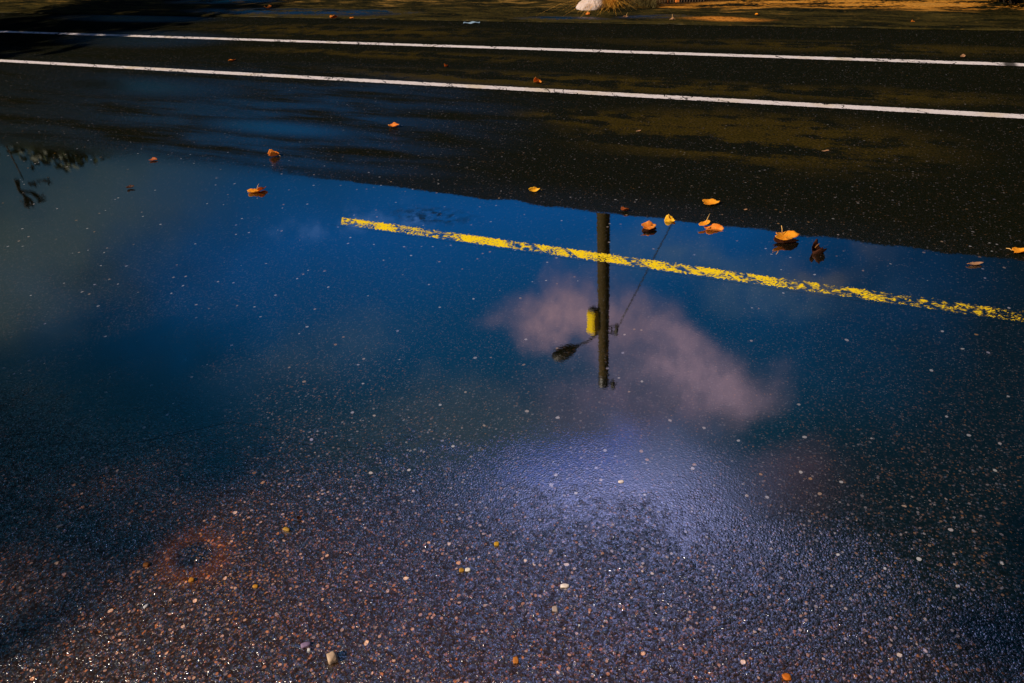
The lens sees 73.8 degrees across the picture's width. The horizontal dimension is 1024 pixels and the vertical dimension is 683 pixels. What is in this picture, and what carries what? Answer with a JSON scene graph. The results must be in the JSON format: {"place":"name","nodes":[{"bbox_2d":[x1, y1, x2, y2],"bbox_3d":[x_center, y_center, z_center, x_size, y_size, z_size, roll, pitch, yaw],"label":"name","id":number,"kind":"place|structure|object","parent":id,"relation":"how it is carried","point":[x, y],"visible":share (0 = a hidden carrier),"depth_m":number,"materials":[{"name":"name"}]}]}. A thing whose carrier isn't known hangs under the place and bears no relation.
{"place":"outdoors","nodes":[
{"label":"outdoors","id":0,"kind":"place"},
{"bbox_2d":[0,13,1023,682],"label":"road","id":1,"kind":"structure","parent":0,"point":[364,559],"depth_m":2.38,"materials":[{"name":"grey asphalt"}]},
{"bbox_2d":[268,149,279,155],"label":"fallen leaf","id":2,"kind":"object","parent":1,"relation":"on","point":[271,152],"visible":1,"depth_m":4.95,"materials":[{"name":"brown plant"}]},
{"bbox_2d":[301,641,310,647],"bbox_3d":[-0.541,0.796,1.791,0.025,0.008,0.012,-13,36,-12],"label":"pebble","id":3,"kind":"object","parent":1,"relation":"on","point":[305,644],"visible":1,"depth_m":1.79,"materials":[{"name":"stone"}]},
{"bbox_2d":[326,651,337,664],"bbox_3d":[-0.461,0.810,1.751,0.024,0.021,0.027,-16,37,-16],"label":"pebble","id":4,"kind":"object","parent":1,"relation":"on","point":[332,657],"visible":1,"depth_m":1.74,"materials":[{"name":"stone"}]},
{"bbox_2d":[389,122,398,126],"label":"fallen leaf","id":5,"kind":"object","parent":1,"relation":"on","point":[394,124],"visible":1,"depth_m":5.37,"materials":[{"name":"orange plant"}]},
{"bbox_2d":[0,140,1023,546],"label":"puddle","id":6,"kind":"object","parent":1,"relation":"on","point":[162,298],"visible":0.99,"depth_m":2.83,"materials":[{"name":"liquid"}]},
{"bbox_2d":[247,184,264,192],"bbox_3d":[-1.649,-0.987,4.407,0.123,0.045,0.064,-14,36,-14],"label":"fallen leaf","id":7,"kind":"object","parent":6,"relation":"on","point":[258,189],"visible":1,"depth_m":4.42,"materials":[{"name":"orange plant"}]},
{"bbox_2d":[641,221,655,231],"bbox_3d":[0.732,-0.611,3.636,0.083,0.052,0.054,-7,35,-5],"label":"fallen leaf","id":8,"kind":"object","parent":6,"relation":"on","point":[648,225],"visible":1,"depth_m":3.65,"materials":[{"name":"orange plant"}]},
{"bbox_2d":[664,214,674,222],"bbox_3d":[0.861,-0.665,3.715,0.062,0.045,0.041,-1,35,5],"label":"fallen leaf","id":9,"kind":"object","parent":6,"relation":"on","point":[668,218],"visible":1,"depth_m":3.73,"materials":[{"name":"yellow plant"}]},
{"bbox_2d":[699,214,709,225],"bbox_3d":[1.035,-0.645,3.628,0.108,0.034,0.040,-29,42,-31],"label":"fallen leaf","id":10,"kind":"object","parent":6,"relation":"on","point":[706,222],"visible":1,"depth_m":3.63,"materials":[{"name":"orange plant"}]},
{"bbox_2d":[704,223,723,230],"bbox_3d":[1.067,-0.600,3.606,0.102,0.030,0.051,3,36,10],"label":"fallen leaf","id":11,"kind":"object","parent":6,"relation":"on","point":[716,226],"visible":1,"depth_m":3.62,"materials":[{"name":"orange plant"}]},
{"bbox_2d":[773,225,798,243],"bbox_3d":[1.383,-0.535,3.433,0.131,0.088,0.070,-2,35,2],"label":"fallen leaf","id":12,"kind":"object","parent":6,"relation":"on","point":[785,237],"visible":1,"depth_m":3.44,"materials":[{"name":"orange plant"}]},
{"bbox_2d":[812,239,826,253],"bbox_3d":[1.500,-0.452,3.331,0.070,0.087,0.057,-10,35,-8],"label":"fallen leaf","id":13,"kind":"object","parent":6,"relation":"on","point":[817,248],"visible":0.77,"depth_m":3.33,"materials":[{"name":"brown plant"}]},
{"bbox_2d":[967,262,982,264],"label":"fallen leaf","id":14,"kind":"object","parent":6,"relation":"on","point":[974,263],"visible":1,"depth_m":3.17,"materials":[{"name":"brown plant"}]},
{"bbox_2d":[0,59,1023,118],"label":"white road line","id":15,"kind":"object","parent":1,"relation":"on","point":[859,107],"visible":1,"depth_m":5.86,"materials":[{"name":"paint"}]},
{"bbox_2d":[0,31,1023,65],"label":"white road line","id":16,"kind":"object","parent":1,"relation":"on","point":[700,54],"visible":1,"depth_m":7.14,"materials":[{"name":"paint"}]},
{"bbox_2d":[513,656,518,663],"bbox_3d":[0.010,0.805,1.724,0.014,0.006,0.017,-4,35,0],"label":"pebble","id":17,"kind":"object","parent":1,"relation":"on","point":[516,660],"visible":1,"depth_m":1.72,"materials":[{"name":"stone"}]},
{"bbox_2d":[529,187,540,191],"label":"fallen leaf","id":18,"kind":"object","parent":1,"relation":"on","point":[533,189],"visible":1,"depth_m":4.16,"materials":[{"name":"yellow plant"}]},
{"bbox_2d":[534,77,541,82],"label":"fallen leaf","id":19,"kind":"object","parent":1,"relation":"on","point":[536,80],"visible":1,"depth_m":6.18,"materials":[{"name":"brown plant"}]},
{"bbox_2d":[552,606,557,611],"bbox_3d":[0.115,0.719,1.836,0.015,0.007,0.015,-4,35,0],"label":"pebble","id":20,"kind":"object","parent":1,"relation":"on","point":[554,608],"visible":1,"depth_m":1.83,"materials":[{"name":"stone"}]},
{"bbox_2d":[560,583,568,587],"bbox_3d":[0.146,0.677,1.892,0.024,0.007,0.010,1,35,7],"label":"pebble","id":21,"kind":"object","parent":1,"relation":"on","point":[564,585],"visible":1,"depth_m":1.89,"materials":[{"name":"stone"}]},
{"bbox_2d":[331,216,1023,323],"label":"yellow road line","id":22,"kind":"object","parent":1,"relation":"on","point":[946,305],"visible":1,"depth_m":3.25,"materials":[{"name":"paint"}]},
{"bbox_2d":[702,199,719,204],"bbox_3d":[1.129,-0.790,3.868,0.098,0.019,0.060,-5,35,-2],"label":"fallen leaf","id":23,"kind":"object","parent":1,"relation":"on","point":[710,201],"visible":1,"depth_m":3.88,"materials":[{"name":"orange plant"}]},
{"bbox_2d":[782,673,791,679],"bbox_3d":[0.665,0.810,1.650,0.020,0.007,0.016,-4,35,0],"label":"pebble","id":24,"kind":"object","parent":1,"relation":"on","point":[786,676],"visible":1,"depth_m":1.65,"materials":[{"name":"stone"}]},
{"bbox_2d":[1006,247,1023,252],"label":"fallen leaf","id":25,"kind":"object","parent":1,"relation":"on","point":[1017,250],"visible":1,"depth_m":3.24,"materials":[{"name":"orange plant"}]},
{"bbox_2d":[0,0,1023,30],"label":"verge ground","id":26,"kind":"structure","parent":0,"point":[957,14],"depth_m":8.67,"materials":[{"name":"brown soil"}]},
{"bbox_2d":[576,0,605,9],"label":"pale rock","id":27,"kind":"object","parent":26,"relation":"on","point":[595,3],"visible":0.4,"depth_m":8.80,"materials":[{"name":"white stone"}]},
{"bbox_2d":[548,0,643,13],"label":"grass tuft","id":28,"kind":"object","parent":26,"relation":"on","point":[609,4],"visible":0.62,"depth_m":8.82,"materials":[{"name":"brown plant"}]},
{"bbox_2d":[604,0,692,8],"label":"grass tuft","id":29,"kind":"object","parent":26,"relation":"on","point":[649,3],"visible":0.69,"depth_m":8.83,"materials":[{"name":"brown plant"}]},
{"bbox_2d":[657,0,703,2],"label":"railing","id":30,"kind":"object","parent":26,"relation":"on","point":[678,1],"visible":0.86,"depth_m":8.97,"materials":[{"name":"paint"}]},
{"bbox_2d":[988,0,1022,3],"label":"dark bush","id":31,"kind":"object","parent":26,"relation":"on","point":[1015,1],"visible":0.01,"depth_m":7.69,"materials":[{"name":"green plant"}]}
]}

